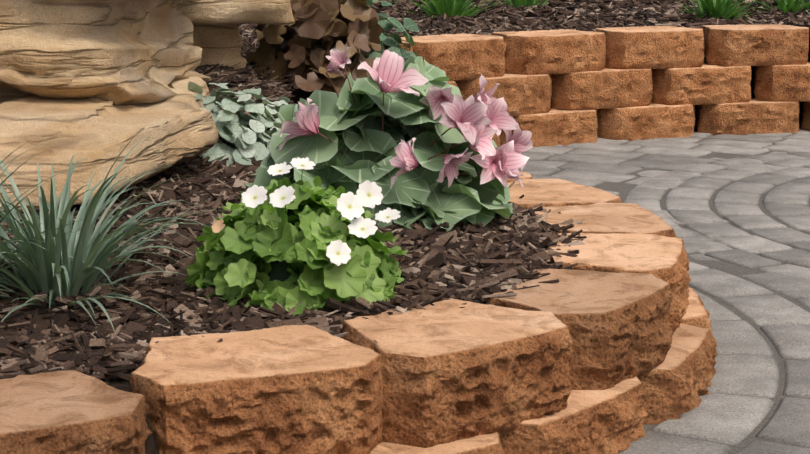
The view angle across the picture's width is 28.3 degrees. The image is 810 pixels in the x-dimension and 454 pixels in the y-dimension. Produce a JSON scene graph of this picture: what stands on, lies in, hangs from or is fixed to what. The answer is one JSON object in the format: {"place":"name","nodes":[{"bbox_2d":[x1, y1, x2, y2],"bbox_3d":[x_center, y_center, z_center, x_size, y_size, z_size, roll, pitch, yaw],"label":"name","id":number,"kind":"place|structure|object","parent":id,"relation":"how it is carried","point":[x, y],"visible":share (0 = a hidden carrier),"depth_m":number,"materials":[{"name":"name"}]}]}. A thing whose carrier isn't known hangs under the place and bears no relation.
{"place":"outdoors","nodes":[
{"label":"outdoors","id":0,"kind":"place"},
{"bbox_2d":[107,6,809,453],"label":"gaps between blocks","id":1,"kind":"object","parent":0,"point":[151,446],"depth_m":4.54,"materials":[{"name":"black"}]},
{"bbox_2d":[0,75,218,212],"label":"boulder","id":2,"kind":"object","parent":1,"relation":"on","point":[98,134],"visible":0.15,"depth_m":2.96,"materials":[{"name":"stone"}]},
{"bbox_2d":[0,0,211,105],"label":"boulder","id":3,"kind":"object","parent":2,"relation":"on","point":[137,52],"visible":0.79,"depth_m":3.20,"materials":[{"name":"stone"}]},
{"bbox_2d":[181,0,294,67],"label":"rock","id":4,"kind":"object","parent":1,"relation":"on","point":[216,36],"visible":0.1,"depth_m":4.27,"materials":[{"name":"stone"}]},
{"bbox_2d":[246,0,382,92],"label":"bronze plant leaves","id":5,"kind":"object","parent":1,"relation":"on","point":[309,39],"visible":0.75,"depth_m":4.46,"materials":[{"name":"brown plant"}]},
{"bbox_2d":[239,56,513,230],"bbox_3d":[-0.060,-0.118,2.897,0.535,0.381,0.557,0,11,-1],"label":"pink plant","id":6,"kind":"object","parent":1,"relation":"on","point":[365,144],"depth_m":2.78,"materials":[{"name":"plant"}]},
{"bbox_2d":[277,47,532,188],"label":"pink flowers","id":7,"kind":"object","parent":6,"relation":"attached to","point":[480,119],"visible":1,"depth_m":2.72,"materials":[{"name":"pink plant"}]},
{"bbox_2d":[364,0,418,62],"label":"green plant leaves","id":8,"kind":"object","parent":1,"relation":"on","point":[390,42],"visible":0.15,"depth_m":4.68,"materials":[{"name":"green plant"}]},
{"bbox_2d":[387,115,410,141],"bbox_3d":[-0.043,-0.109,2.900,0.281,0.202,0.283,0,11,-1],"label":"shadow gap","id":9,"kind":"object","parent":1,"relation":"on","point":[406,137],"visible":0.04,"depth_m":2.83,"materials":[{"name":"black"}]},
{"bbox_2d":[0,0,809,385],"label":"mulch chips","id":10,"kind":"object","parent":1,"relation":"on","point":[480,262],"visible":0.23,"depth_m":2.50,"materials":[{"name":"brown wood"}]},
{"bbox_2d":[0,125,247,330],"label":"grass clump blades","id":11,"kind":"object","parent":10,"relation":"on","point":[53,248],"visible":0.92,"depth_m":2.24,"materials":[{"name":"green plant"}]},
{"bbox_2d":[188,81,297,165],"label":"silver groundcover leaves","id":12,"kind":"object","parent":10,"relation":"on","point":[248,136],"visible":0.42,"depth_m":3.52,"materials":[{"name":"green plant"}]},
{"bbox_2d":[267,222,306,281],"bbox_3d":[-0.159,0.047,2.349,0.206,0.117,0.206,0,11,-1],"label":"shadow gap","id":13,"kind":"object","parent":10,"relation":"on","point":[278,271],"visible":0.12,"depth_m":2.26,"materials":[{"name":"black"}]},
{"bbox_2d":[185,169,407,316],"bbox_3d":[-0.155,0.018,2.344,0.329,0.218,0.333,0,11,-1],"label":"geranium","id":14,"kind":"object","parent":10,"relation":"on","point":[244,248],"depth_m":2.25,"materials":[{"name":"green plant"}]},
{"bbox_2d":[211,219,224,232],"bbox_3d":[-0.264,-0.001,2.264,0.021,0.018,0.018,0,11,-1],"label":"faded geranium flower","id":15,"kind":"object","parent":14,"relation":"attached to","point":[218,226],"visible":1,"depth_m":2.27,"materials":[{"name":"plant"}]},
{"bbox_2d":[241,157,400,265],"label":"white flowers","id":16,"kind":"object","parent":14,"relation":"attached to","point":[359,200],"visible":1,"depth_m":2.24,"materials":[{"name":"white plant"}]},
{"bbox_2d":[254,165,388,254],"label":"flower centers","id":17,"kind":"structure","parent":16,"relation":"attached to","point":[255,197],"depth_m":2.24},
{"bbox_2d":[403,0,809,19],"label":"grass tuft blades","id":18,"kind":"object","parent":1,"relation":"on","point":[725,9],"visible":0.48,"depth_m":5.96,"materials":[{"name":"green plant"}]},
{"bbox_2d":[518,129,809,453],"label":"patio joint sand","id":19,"kind":"structure","parent":1,"relation":"on","point":[623,188],"depth_m":3.40,"materials":[{"name":"concrete"}]},
{"bbox_2d":[0,171,716,453],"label":"bed edging blocks","id":20,"kind":"structure","parent":19,"relation":"on","point":[607,344],"depth_m":2.05,"materials":[{"name":"stone"}]},
{"bbox_2d":[320,24,809,146],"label":"retaining wall","id":21,"kind":"structure","parent":19,"relation":"on","point":[633,83],"depth_m":5.30,"materials":[{"name":"stone"}]}
]}

